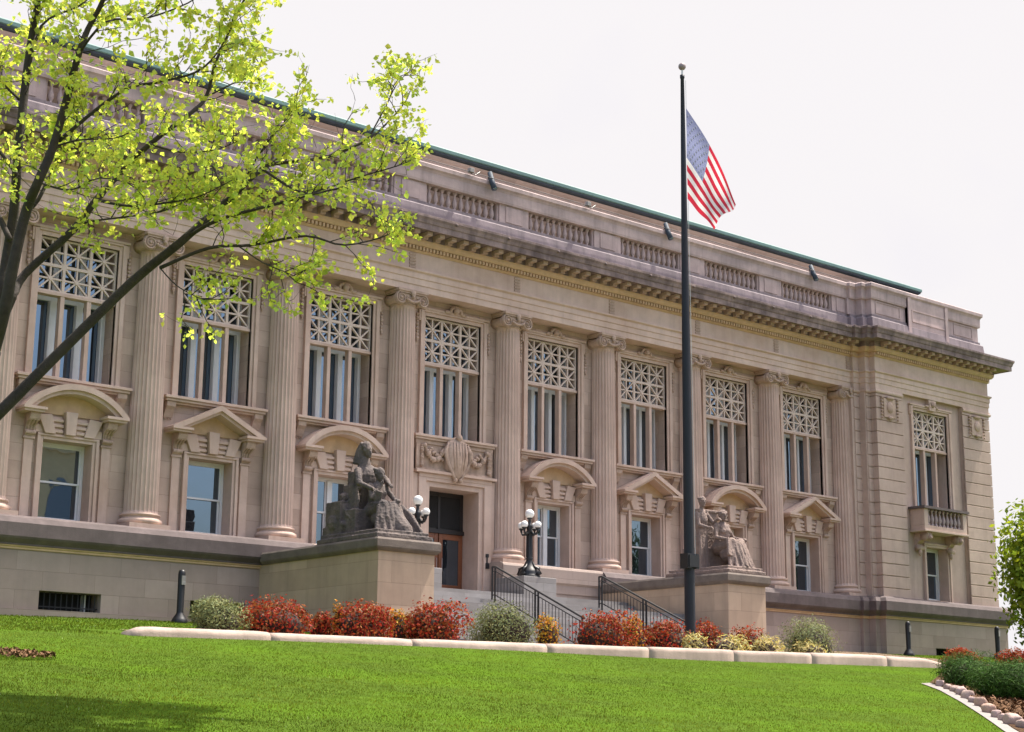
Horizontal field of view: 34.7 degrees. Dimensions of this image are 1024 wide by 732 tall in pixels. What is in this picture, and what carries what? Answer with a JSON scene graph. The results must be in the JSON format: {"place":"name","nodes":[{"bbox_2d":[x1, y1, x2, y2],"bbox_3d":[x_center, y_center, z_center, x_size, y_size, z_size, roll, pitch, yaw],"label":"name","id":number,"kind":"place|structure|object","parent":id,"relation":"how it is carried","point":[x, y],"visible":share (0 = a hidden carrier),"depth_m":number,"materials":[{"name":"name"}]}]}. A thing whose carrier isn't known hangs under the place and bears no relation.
{"place":"outdoors","nodes":[
{"label":"outdoors","id":0,"kind":"place"},
{"bbox_2d":[0,614,1019,731],"bbox_3d":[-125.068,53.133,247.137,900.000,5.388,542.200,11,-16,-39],"label":"lawn","id":1,"kind":"structure","parent":0,"point":[837,671],"depth_m":27.45,"materials":[{"name":"green plant"}]},
{"bbox_2d":[0,646,56,658],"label":"bark mulch","id":2,"kind":"object","parent":1,"relation":"on","point":[17,651],"visible":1,"depth_m":25.39,"materials":[{"name":"brown wood"}]},
{"bbox_2d":[171,570,187,622],"bbox_3d":[-9.544,6.679,47.196,0.480,1.620,0.473,11,-16,-39],"label":"bollard light","id":3,"kind":"object","parent":1,"relation":"on","point":[179,617],"visible":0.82,"depth_m":47.11,"materials":[{"name":"black metal"}]},
{"bbox_2d":[0,0,439,419],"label":"tree","id":4,"kind":"object","parent":1,"relation":"on","point":[14,230],"visible":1,"depth_m":21.89,"materials":[{"name":"green plant"}]},
{"bbox_2d":[0,17,1014,656],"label":"courthouse","id":5,"kind":"structure","parent":1,"relation":"on","point":[486,371],"depth_m":58.26,"materials":[{"name":"stone"}]},
{"bbox_2d":[38,592,96,612],"bbox_3d":[-12.868,6.949,46.945,1.900,0.870,0.460,11,-16,-39],"label":"basement window","id":6,"kind":"structure","parent":5,"relation":"in","point":[47,601],"depth_m":47.10,"materials":[{"name":"black metal"}]},
{"bbox_2d":[15,384,129,522],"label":"lower window","id":7,"kind":"structure","parent":5,"relation":"in","point":[65,470],"depth_m":48.52,"materials":[{"name":"stone"}]},
{"bbox_2d":[14,223,132,409],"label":"upper window","id":8,"kind":"structure","parent":5,"relation":"in","point":[69,285],"depth_m":49.59,"materials":[{"name":"stone"}]},
{"bbox_2d":[189,602,238,617],"bbox_3d":[-9.211,7.663,49.971,1.900,0.870,0.460,11,-16,-39],"label":"basement window","id":9,"kind":"structure","parent":5,"relation":"in","point":[191,603],"depth_m":49.83,"materials":[{"name":"black metal"}]},
{"bbox_2d":[163,254,267,431],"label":"upper window","id":10,"kind":"structure","parent":5,"relation":"in","point":[205,373],"depth_m":52.57,"materials":[{"name":"stone"}]},
{"bbox_2d":[164,406,266,536],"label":"lower window","id":11,"kind":"structure","parent":5,"relation":"in","point":[210,468],"depth_m":51.56,"materials":[{"name":"stone"}]},
{"bbox_2d":[295,282,388,443],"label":"upper window","id":12,"kind":"structure","parent":5,"relation":"in","point":[332,338],"depth_m":55.65,"materials":[{"name":"stone"}]},
{"bbox_2d":[295,425,388,543],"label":"lower window","id":13,"kind":"structure","parent":5,"relation":"in","point":[329,473],"depth_m":54.28,"materials":[{"name":"stone"}]},
{"bbox_2d":[317,441,432,544],"bbox_3d":[-4.030,3.709,48.371,2.019,3.102,3.068,11,-16,-39],"label":"statue","id":14,"kind":"object","parent":5,"relation":"on","point":[362,508],"visible":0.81,"depth_m":48.00,"materials":[{"name":"stone"}]},
{"bbox_2d":[408,495,429,526],"bbox_3d":[-3.125,5.453,54.051,0.794,2.385,0.794,3,-13,-10],"label":"street lamp","id":15,"kind":"object","parent":5,"relation":"on","point":[417,513],"visible":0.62,"depth_m":54.07,"materials":[{"name":"white glass"}]},
{"bbox_2d":[2,37,840,278],"bbox_3d":[-1.759,-7.089,59.202,43.000,0.022,0.023,11,-16,-39],"label":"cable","id":16,"kind":"object","parent":5,"relation":"attached to","point":[479,174],"visible":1,"depth_m":60.51,"materials":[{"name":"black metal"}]},
{"bbox_2d":[414,306,496,452],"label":"upper window","id":17,"kind":"structure","parent":5,"relation":"in","point":[444,370],"depth_m":58.69,"materials":[{"name":"stone"}]},
{"bbox_2d":[467,167,479,174],"bbox_3d":[-1.329,-7.075,59.722,0.207,0.274,0.748,-9,-16,38],"label":"lamp box","id":18,"kind":"object","parent":5,"relation":"attached to","point":[470,169],"visible":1,"depth_m":59.48,"materials":[{"name":"metal"}]},
{"bbox_2d":[487,171,496,190],"bbox_3d":[-0.734,-6.788,60.098,0.216,0.806,0.521,10,-16,-35],"label":"floodlight","id":19,"kind":"object","parent":5,"relation":"attached to","point":[492,182],"visible":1,"depth_m":59.99,"materials":[{"name":"black metal"}]},
{"bbox_2d":[516,509,541,576],"bbox_3d":[0.608,6.182,57.141,0.794,2.385,0.794,3,-13,-10],"label":"street lamp","id":20,"kind":"object","parent":5,"relation":"on","point":[528,568],"visible":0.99,"depth_m":57.01,"materials":[{"name":"black metal"}]},
{"bbox_2d":[491,566,584,643],"bbox_3d":[0.743,7.339,49.599,0.063,2.859,4.292,11,-16,-39],"label":"stair railing","id":21,"kind":"object","parent":5,"relation":"on","point":[531,587],"visible":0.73,"depth_m":49.71,"materials":[{"name":"black metal"}]},
{"bbox_2d":[520,328,594,472],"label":"upper window","id":22,"kind":"structure","parent":5,"relation":"in","point":[545,378],"depth_m":61.67,"materials":[{"name":"stone"}]},
{"bbox_2d":[520,458,596,568],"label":"lower window","id":23,"kind":"structure","parent":5,"relation":"in","point":[557,543],"depth_m":60.71,"materials":[{"name":"stone"}]},
{"bbox_2d":[585,201,595,207],"bbox_3d":[3.090,-6.212,63.378,0.207,0.274,0.748,-9,-16,38],"label":"lamp box","id":24,"kind":"object","parent":5,"relation":"attached to","point":[588,203],"visible":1,"depth_m":63.12,"materials":[{"name":"metal"}]},
{"bbox_2d":[598,576,684,633],"bbox_3d":[4.247,8.024,52.499,0.063,2.859,4.292,11,-16,-39],"label":"stair railing","id":25,"kind":"object","parent":5,"relation":"on","point":[638,596],"visible":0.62,"depth_m":53.01,"materials":[{"name":"black metal"}]},
{"bbox_2d":[614,348,682,488],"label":"upper window","id":26,"kind":"structure","parent":5,"relation":"in","point":[637,396],"depth_m":64.71,"materials":[{"name":"stone"}]},
{"bbox_2d":[617,472,682,576],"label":"lower window","id":27,"kind":"structure","parent":5,"relation":"in","point":[648,519],"depth_m":63.72,"materials":[{"name":"stone"}]},
{"bbox_2d":[663,222,672,240],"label":"floodlight","id":28,"kind":"object","parent":5,"relation":"attached to","point":[668,234],"visible":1,"depth_m":65.80,"materials":[{"name":"black metal"}]},
{"bbox_2d":[665,496,765,577],"bbox_3d":[7.103,6.001,57.457,1.920,2.821,3.018,11,-16,-39],"label":"statue","id":29,"kind":"object","parent":5,"relation":"on","point":[720,547],"visible":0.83,"depth_m":56.96,"materials":[{"name":"grey stone"}]},
{"bbox_2d":[700,366,763,496],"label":"upper window","id":30,"kind":"structure","parent":5,"relation":"in","point":[719,412],"depth_m":67.75,"materials":[{"name":"stone"}]},
{"bbox_2d":[704,485,766,560],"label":"lower window","id":31,"kind":"structure","parent":5,"relation":"in","point":[748,504],"depth_m":66.88,"materials":[{"name":"stone"}]},
{"bbox_2d":[779,383,837,510],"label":"upper window","id":32,"kind":"structure","parent":5,"relation":"in","point":[795,435],"depth_m":70.79,"materials":[{"name":"stone"}]},
{"bbox_2d":[783,496,840,592],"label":"lower window","id":33,"kind":"structure","parent":5,"relation":"in","point":[807,565],"depth_m":69.80,"materials":[{"name":"stone"}]},
{"bbox_2d":[809,264,818,280],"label":"floodlight","id":34,"kind":"object","parent":5,"relation":"attached to","point":[814,275],"visible":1,"depth_m":71.52,"materials":[{"name":"black metal"}]},
{"bbox_2d":[936,649,949,655],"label":"basement window","id":35,"kind":"structure","parent":5,"relation":"in","point":[938,652],"depth_m":72.47,"materials":[{"name":"black glass"}]},
{"bbox_2d":[121,627,948,667],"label":"curb","id":36,"kind":"structure","parent":1,"relation":"on","point":[751,656],"depth_m":43.63,"materials":[{"name":"beige concrete"}]},
{"bbox_2d":[119,624,984,663],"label":"planting bed","id":37,"kind":"object","parent":1,"relation":"on","point":[841,652],"visible":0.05,"depth_m":65.69,"materials":[{"name":"soil"}]},
{"bbox_2d":[186,594,253,630],"bbox_3d":[-6.819,5.827,38.138,1.661,1.059,1.446,11,-16,-39],"label":"evergreen bush","id":38,"kind":"object","parent":37,"relation":"on","point":[216,615],"visible":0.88,"depth_m":37.86,"materials":[{"name":"green plant"}]},
{"bbox_2d":[236,594,321,633],"bbox_3d":[-5.631,6.013,39.168,2.364,1.136,2.030,11,-16,-39],"label":"red bush","id":39,"kind":"object","parent":37,"relation":"on","point":[277,618],"visible":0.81,"depth_m":38.66,"materials":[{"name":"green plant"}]},
{"bbox_2d":[308,609,334,634],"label":"red bush","id":40,"kind":"object","parent":37,"relation":"on","point":[321,622],"visible":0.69,"depth_m":40.28,"materials":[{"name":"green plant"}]},
{"bbox_2d":[332,599,342,635],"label":"yellow bush","id":41,"kind":"object","parent":37,"relation":"on","point":[336,623],"visible":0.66,"depth_m":40.48,"materials":[{"name":"orange plant"}]},
{"bbox_2d":[323,598,398,637],"bbox_3d":[-3.811,6.339,40.718,2.200,1.175,1.762,11,-16,-39],"label":"red bush","id":42,"kind":"object","parent":37,"relation":"on","point":[370,621],"visible":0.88,"depth_m":40.30,"materials":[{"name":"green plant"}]},
{"bbox_2d":[387,608,407,638],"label":"orange bush","id":43,"kind":"object","parent":37,"relation":"on","point":[401,615],"visible":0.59,"depth_m":41.71,"materials":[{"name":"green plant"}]},
{"bbox_2d":[399,595,475,639],"bbox_3d":[-2.060,6.582,42.120,2.157,1.366,1.825,11,-16,-39],"label":"red bush","id":44,"kind":"object","parent":37,"relation":"on","point":[436,623],"visible":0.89,"depth_m":41.70,"materials":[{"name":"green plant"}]},
{"bbox_2d":[462,598,545,642],"bbox_3d":[-0.233,6.909,43.699,2.543,1.447,2.241,11,-16,-39],"label":"evergreen bush","id":45,"kind":"object","parent":37,"relation":"on","point":[509,626],"visible":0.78,"depth_m":43.22,"materials":[{"name":"green plant"}]},
{"bbox_2d":[533,612,561,643],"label":"orange bush","id":46,"kind":"object","parent":37,"relation":"on","point":[550,632],"visible":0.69,"depth_m":44.85,"materials":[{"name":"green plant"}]},
{"bbox_2d":[562,608,646,646],"bbox_3d":[2.515,7.473,45.992,2.398,1.394,2.131,11,-16,-39],"label":"red bush","id":47,"kind":"object","parent":37,"relation":"on","point":[600,630],"visible":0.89,"depth_m":45.50,"materials":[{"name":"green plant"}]},
{"bbox_2d":[620,611,647,646],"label":"yellow bush","id":48,"kind":"object","parent":37,"relation":"on","point":[640,640],"visible":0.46,"depth_m":46.98,"materials":[{"name":"orange plant"}]},
{"bbox_2d":[642,617,690,647],"bbox_3d":[4.519,7.882,47.587,1.952,1.286,1.590,11,-16,-39],"label":"red bush","id":49,"kind":"object","parent":37,"relation":"on","point":[665,634],"visible":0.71,"depth_m":47.24,"materials":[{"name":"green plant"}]},
{"bbox_2d":[678,63,698,638],"bbox_3d":[5.424,-0.430,51.010,0.720,19.260,0.720,11,-16,-39],"label":"flagpole","id":50,"kind":"object","parent":37,"relation":"on","point":[689,561],"visible":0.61,"depth_m":50.48,"materials":[{"name":"black metal"}]},
{"bbox_2d":[686,109,735,228],"bbox_3d":[6.029,-5.957,49.858,1.689,3.619,0.679,3,-13,-11],"label":"flag","id":51,"kind":"object","parent":50,"relation":"attached to","point":[710,199],"visible":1,"depth_m":49.79,"materials":[{"name":"multicoloured fabric"}]},
{"bbox_2d":[680,631,712,648],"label":"pale plant","id":52,"kind":"object","parent":37,"relation":"on","point":[697,643],"visible":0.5,"depth_m":47.31,"materials":[{"name":"yellow plant"}]},
{"bbox_2d":[696,617,726,648],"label":"red bush","id":53,"kind":"object","parent":37,"relation":"on","point":[708,633],"visible":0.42,"depth_m":49.30,"materials":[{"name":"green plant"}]},
{"bbox_2d":[710,632,753,650],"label":"pale plant","id":54,"kind":"object","parent":37,"relation":"on","point":[728,644],"visible":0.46,"depth_m":48.28,"materials":[{"name":"yellow plant"}]},
{"bbox_2d":[727,622,770,650],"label":"red bush","id":55,"kind":"object","parent":37,"relation":"on","point":[752,637],"visible":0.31,"depth_m":50.19,"materials":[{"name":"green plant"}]},
{"bbox_2d":[750,633,785,651],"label":"pale plant","id":56,"kind":"object","parent":37,"relation":"on","point":[766,645],"visible":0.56,"depth_m":49.41,"materials":[{"name":"yellow plant"}]},
{"bbox_2d":[790,638,830,652],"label":"pale plant","id":57,"kind":"object","parent":37,"relation":"on","point":[811,648],"visible":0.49,"depth_m":50.52,"materials":[{"name":"yellow plant"}]},
{"bbox_2d":[778,613,844,652],"bbox_3d":[9.462,8.593,51.739,2.059,1.677,2.422,-7,-15,30],"label":"evergreen bush","id":58,"kind":"object","parent":37,"relation":"on","point":[817,635],"visible":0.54,"depth_m":51.35,"materials":[{"name":"green plant"}]},
{"bbox_2d":[903,621,914,655],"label":"bollard light","id":59,"kind":"object","parent":1,"relation":"on","point":[908,650],"visible":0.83,"depth_m":68.55,"materials":[{"name":"black metal"}]},
{"bbox_2d":[936,680,943,685],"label":"border stone","id":60,"kind":"object","parent":1,"relation":"on","point":[939,682],"visible":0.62,"depth_m":40.14,"materials":[{"name":"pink stone"}]},
{"bbox_2d":[943,684,951,689],"bbox_3d":[10.421,7.686,39.167,0.172,0.172,0.172,7,-16,-15],"label":"border stone","id":61,"kind":"object","parent":1,"relation":"on","point":[946,686],"visible":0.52,"depth_m":39.11,"materials":[{"name":"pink stone"}]},
{"bbox_2d":[949,685,958,692],"bbox_3d":[10.382,7.588,38.406,0.189,0.189,0.189,-3,-1,-33],"label":"border stone","id":62,"kind":"object","parent":1,"relation":"on","point":[952,687],"visible":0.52,"depth_m":38.35,"materials":[{"name":"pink stone"}]},
{"bbox_2d":[955,686,966,695],"bbox_3d":[10.274,7.449,37.461,0.246,0.246,0.246,-3,-13,1],"label":"border stone","id":63,"kind":"object","parent":1,"relation":"on","point":[959,690],"visible":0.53,"depth_m":37.37,"materials":[{"name":"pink stone"}]},
{"bbox_2d":[960,690,974,698],"bbox_3d":[10.092,7.301,36.273,0.238,0.238,0.238,13,-13,-27],"label":"border stone","id":64,"kind":"object","parent":1,"relation":"on","point":[965,694],"visible":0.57,"depth_m":36.20,"materials":[{"name":"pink stone"}]},
{"bbox_2d":[922,683,1018,731],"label":"edging strip","id":65,"kind":"object","parent":1,"relation":"on","point":[1001,725],"visible":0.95,"depth_m":32.91,"materials":[{"name":"concrete"}]},
{"bbox_2d":[968,696,973,702],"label":"border stone","id":66,"kind":"object","parent":1,"relation":"on","point":[971,699],"visible":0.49,"depth_m":34.94,"materials":[{"name":"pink stone"}]},
{"bbox_2d":[931,675,1023,731],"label":"mulch bed","id":67,"kind":"object","parent":1,"relation":"on","point":[1011,725],"visible":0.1,"depth_m":34.77,"materials":[{"name":"brown"}]},
{"bbox_2d":[941,645,982,665],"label":"red bush","id":68,"kind":"object","parent":67,"relation":"on","point":[961,649],"visible":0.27,"depth_m":53.80,"materials":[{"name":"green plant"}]},
{"bbox_2d":[930,649,1004,686],"bbox_3d":[11.474,7.578,40.960,2.268,1.072,1.978,11,-16,-39],"label":"juniper","id":69,"kind":"object","parent":67,"relation":"on","point":[956,671],"visible":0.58,"depth_m":40.66,"materials":[{"name":"green plant"}]},
{"bbox_2d":[941,682,1023,718],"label":"bark chips","id":70,"kind":"object","parent":67,"relation":"on","point":[1015,706],"visible":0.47,"depth_m":34.76,"materials":[{"name":"brown wood"}]},
{"bbox_2d":[963,655,1023,698],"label":"juniper","id":71,"kind":"object","parent":67,"relation":"on","point":[1000,680],"visible":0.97,"depth_m":36.97,"materials":[{"name":"green plant"}]},
{"bbox_2d":[994,646,1023,666],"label":"red bush","id":72,"kind":"object","parent":67,"relation":"on","point":[1015,654],"visible":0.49,"depth_m":55.68,"materials":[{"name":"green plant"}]},
{"bbox_2d":[974,697,987,706],"bbox_3d":[9.729,6.993,34.002,0.242,0.242,0.242,3,-14,-18],"label":"border stone","id":73,"kind":"object","parent":1,"relation":"on","point":[979,701],"visible":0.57,"depth_m":33.91,"materials":[{"name":"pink stone"}]},
{"bbox_2d":[981,703,996,712],"bbox_3d":[9.341,6.726,32.100,0.246,0.239,0.246,16,-10,-33],"label":"border stone","id":74,"kind":"object","parent":1,"relation":"on","point":[987,707],"visible":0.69,"depth_m":32.01,"materials":[{"name":"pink stone"}]},
{"bbox_2d":[991,710,1001,717],"bbox_3d":[9.133,6.576,30.863,0.186,0.186,0.186,7,-21,-21],"label":"border stone","id":75,"kind":"object","parent":1,"relation":"on","point":[995,713],"visible":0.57,"depth_m":30.80,"materials":[{"name":"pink stone"}]},
{"bbox_2d":[994,626,1003,658],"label":"bollard light","id":76,"kind":"object","parent":1,"relation":"on","point":[997,637],"visible":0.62,"depth_m":72.03,"materials":[{"name":"black metal"}]},
{"bbox_2d":[997,713,1003,719],"bbox_3d":[9.068,6.497,30.206,0.165,0.165,0.165,12,-27,-13],"label":"border stone","id":77,"kind":"object","parent":1,"relation":"on","point":[999,716],"visible":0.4,"depth_m":30.18,"materials":[{"name":"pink stone"}]},
{"bbox_2d":[987,498,1023,650],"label":"tree","id":78,"kind":"object","parent":1,"relation":"on","point":[1014,565],"visible":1,"depth_m":66.38,"materials":[{"name":"green plant"}]},
{"bbox_2d":[1002,713,1022,725],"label":"border stone","id":79,"kind":"object","parent":1,"relation":"on","point":[1010,718],"visible":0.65,"depth_m":29.32,"materials":[{"name":"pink stone"}]},
{"bbox_2d":[1015,719,1023,727],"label":"border stone","id":80,"kind":"object","parent":1,"relation":"on","point":[1019,723],"visible":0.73,"depth_m":28.68,"materials":[{"name":"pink stone"}]},
{"bbox_2d":[0,0,1023,651],"label":"sky","id":81,"kind":"structure","parent":0,"point":[881,138],"materials":[{"name":"white"}]}
]}

